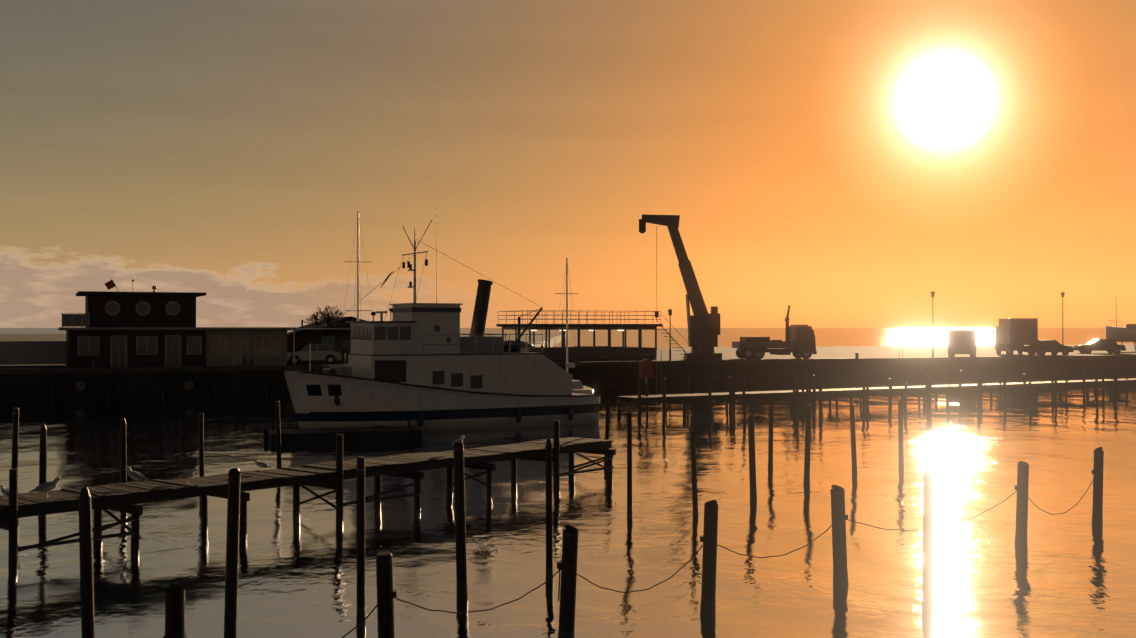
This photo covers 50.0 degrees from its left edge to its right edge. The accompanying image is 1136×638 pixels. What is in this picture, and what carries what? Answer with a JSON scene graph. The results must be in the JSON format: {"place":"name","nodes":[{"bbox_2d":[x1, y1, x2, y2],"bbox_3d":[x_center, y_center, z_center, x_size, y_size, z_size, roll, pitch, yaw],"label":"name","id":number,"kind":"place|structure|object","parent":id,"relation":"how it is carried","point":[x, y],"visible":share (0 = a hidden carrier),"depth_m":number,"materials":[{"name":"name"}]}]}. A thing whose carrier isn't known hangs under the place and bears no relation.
{"place":"outdoors","nodes":[
{"label":"outdoors","id":0,"kind":"place"},
{"bbox_2d":[0,328,1135,637],"bbox_3d":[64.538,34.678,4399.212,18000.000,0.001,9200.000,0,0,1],"label":"sea water","id":1,"kind":"structure","parent":0,"point":[1070,572],"depth_m":28.59,"materials":[{"name":"liquid"}]},
{"bbox_2d":[0,420,615,570],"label":"jetty","id":2,"kind":"object","parent":1,"relation":"in","point":[127,497],"visible":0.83,"depth_m":28.89,"materials":[{"name":"brown wood"}]},
{"bbox_2d":[0,485,8,498],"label":"seagull","id":3,"kind":"object","parent":2,"relation":"on","point":[4,491],"visible":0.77,"depth_m":24.27,"materials":[{"name":"white"}]},
{"bbox_2d":[29,476,64,497],"bbox_3d":[-10.453,3.388,24.437,0.657,0.439,0.182,0,0,-22],"label":"seagull","id":4,"kind":"object","parent":2,"relation":"on","point":[46,486],"visible":0.96,"depth_m":24.38,"materials":[{"name":"white"}]},
{"bbox_2d":[124,467,147,485],"bbox_3d":[-9.335,3.406,26.318,0.592,0.428,0.163,0,0,15],"label":"seagull","id":5,"kind":"object","parent":2,"relation":"on","point":[136,475],"visible":0.98,"depth_m":26.26,"materials":[{"name":"white"}]},
{"bbox_2d":[174,468,196,482],"bbox_3d":[-8.419,3.462,26.909,0.527,0.323,0.146,0,0,-16],"label":"seagull","id":6,"kind":"object","parent":2,"relation":"on","point":[184,475],"visible":1,"depth_m":26.86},
{"bbox_2d":[254,459,270,467],"bbox_3d":[-7.277,3.484,28.969,0.461,0.308,0.127,0,0,-14],"label":"seagull","id":7,"kind":"object","parent":2,"relation":"on","point":[261,464],"visible":1,"depth_m":28.92,"materials":[{"name":"white"}]},
{"bbox_2d":[263,420,421,444],"bbox_3d":[-9.233,4.680,49.827,6.200,0.820,2.450,0,0,-17],"label":"pontoon","id":8,"kind":"object","parent":1,"relation":"on","point":[383,433],"visible":0.81,"depth_m":49.14,"materials":[{"name":"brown wood"}]},
{"bbox_2d":[336,211,371,361],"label":"sailboat mast","id":9,"kind":"object","parent":1,"relation":"on","point":[358,266],"visible":0.19,"depth_m":68.73,"materials":[{"name":"metal"}]},
{"bbox_2d":[283,207,600,431],"bbox_3d":[-5.773,0.453,56.627,15.073,11.398,4.680,0,0,-29],"label":"ship","id":10,"kind":"object","parent":1,"relation":"on","point":[425,367],"visible":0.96,"depth_m":54.89,"materials":[{"name":"white metal"}]},
{"bbox_2d":[11,362,1127,637],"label":"mooring posts","id":11,"kind":"object","parent":1,"relation":"on","point":[383,606],"visible":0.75,"depth_m":20.66,"materials":[{"name":"brown wood"}]},
{"bbox_2d":[449,435,465,447],"bbox_3d":[-3.032,3.430,33.358,0.182,0.475,0.657,0,-1,39],"label":"seagull","id":12,"kind":"object","parent":11,"relation":"on","point":[462,437],"visible":0.65,"depth_m":33.33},
{"bbox_2d":[552,258,593,393],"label":"yacht","id":13,"kind":"object","parent":1,"relation":"on","point":[578,386],"visible":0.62,"depth_m":76.38,"materials":[{"name":"metal"}]},
{"bbox_2d":[616,371,1135,416],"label":"jetty","id":14,"kind":"object","parent":1,"relation":"in","point":[683,399],"visible":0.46,"depth_m":71.95,"materials":[{"name":"brown wood"}]},
{"bbox_2d":[639,359,653,395],"bbox_3d":[4.147,3.101,64.645,0.840,1.980,0.320,0,0,-31],"label":"lifebuoy box","id":15,"kind":"object","parent":14,"relation":"on","point":[645,368],"visible":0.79,"depth_m":64.52,"materials":[{"name":"red paint"}]},
{"bbox_2d":[0,333,1135,401],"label":"quay ground","id":16,"kind":"structure","parent":0,"point":[64,382],"depth_m":95.84,"materials":[{"name":"concrete"}]},
{"bbox_2d":[0,341,66,364],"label":"wall","id":17,"kind":"structure","parent":16,"relation":"on","point":[29,352],"depth_m":82.78,"materials":[{"name":"grey paint"}]},
{"bbox_2d":[58,279,350,367],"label":"harbour office","id":18,"kind":"structure","parent":16,"relation":"on","point":[154,328],"depth_m":81.09,"materials":[{"name":"red wood"}]},
{"bbox_2d":[287,344,341,364],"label":"silver car","id":19,"kind":"object","parent":16,"relation":"on","point":[326,353],"visible":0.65,"depth_m":87.19,"materials":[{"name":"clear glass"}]},
{"bbox_2d":[303,317,333,325],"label":"bush","id":20,"kind":"object","parent":16,"relation":"on","point":[313,319],"visible":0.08,"depth_m":95.44,"materials":[{"name":"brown plant"}]},
{"bbox_2d":[287,320,350,363],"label":"shed","id":21,"kind":"structure","parent":16,"relation":"on","point":[330,338],"depth_m":88.09,"materials":[{"name":"fabric"}]},
{"bbox_2d":[309,305,344,326],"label":"bare tree","id":22,"kind":"object","parent":16,"relation":"on","point":[326,317],"visible":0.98,"depth_m":91.46,"materials":[{"name":"brown plant"}]},
{"bbox_2d":[295,313,365,330],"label":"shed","id":23,"kind":"structure","parent":16,"relation":"on","point":[343,324],"depth_m":94.92,"materials":[{"name":"fabric"}]},
{"bbox_2d":[496,310,687,360],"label":"pavilion","id":24,"kind":"structure","parent":16,"relation":"on","point":[601,353],"depth_m":97.14,"materials":[{"name":"black glass"}]},
{"bbox_2d":[668,309,671,359],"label":"lamp post","id":25,"kind":"object","parent":16,"relation":"on","point":[670,312],"visible":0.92,"depth_m":97.25,"materials":[{"name":"grey metal"}]},
{"bbox_2d":[639,214,721,359],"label":"harbour crane","id":26,"kind":"object","parent":16,"relation":"on","point":[703,328],"visible":1,"depth_m":97.63,"materials":[{"name":"black paint"}]},
{"bbox_2d":[732,305,816,358],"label":"truck","id":27,"kind":"object","parent":16,"relation":"on","point":[799,342],"visible":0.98,"depth_m":101.55,"materials":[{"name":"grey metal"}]},
{"bbox_2d":[931,291,934,356],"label":"lamp post","id":28,"kind":"object","parent":16,"relation":"on","point":[932,294],"visible":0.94,"depth_m":110.11,"materials":[{"name":"grey metal"}]},
{"bbox_2d":[948,330,976,356],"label":"camper van","id":29,"kind":"object","parent":16,"relation":"on","point":[961,341],"visible":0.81,"depth_m":106.35,"materials":[{"name":"white metal"}]},
{"bbox_2d":[993,318,1037,354],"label":"truck box","id":30,"kind":"object","parent":16,"relation":"on","point":[1012,335],"visible":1,"depth_m":114.92,"materials":[{"name":"grey metal"}]},
{"bbox_2d":[1023,340,1073,354],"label":"dark car","id":31,"kind":"object","parent":16,"relation":"on","point":[1053,347],"visible":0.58,"depth_m":116.04,"materials":[{"name":"black metal"}]},
{"bbox_2d":[1061,292,1064,343],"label":"lamp post","id":32,"kind":"object","parent":16,"relation":"on","point":[1062,294],"visible":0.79,"depth_m":122.40,"materials":[{"name":"grey metal"}]},
{"bbox_2d":[1073,339,1125,352],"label":"grey car","id":33,"kind":"object","parent":16,"relation":"on","point":[1110,345],"visible":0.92,"depth_m":123.56,"materials":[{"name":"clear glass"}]},
{"bbox_2d":[1106,320,1135,352],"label":"boat","id":34,"kind":"object","parent":16,"relation":"on","point":[1127,333],"visible":0.85,"depth_m":124.19,"materials":[{"name":"metal"}]},
{"bbox_2d":[0,0,1135,327],"label":"sky","id":35,"kind":"structure","parent":0,"point":[840,163],"materials":[{"name":"orange"}]}
]}

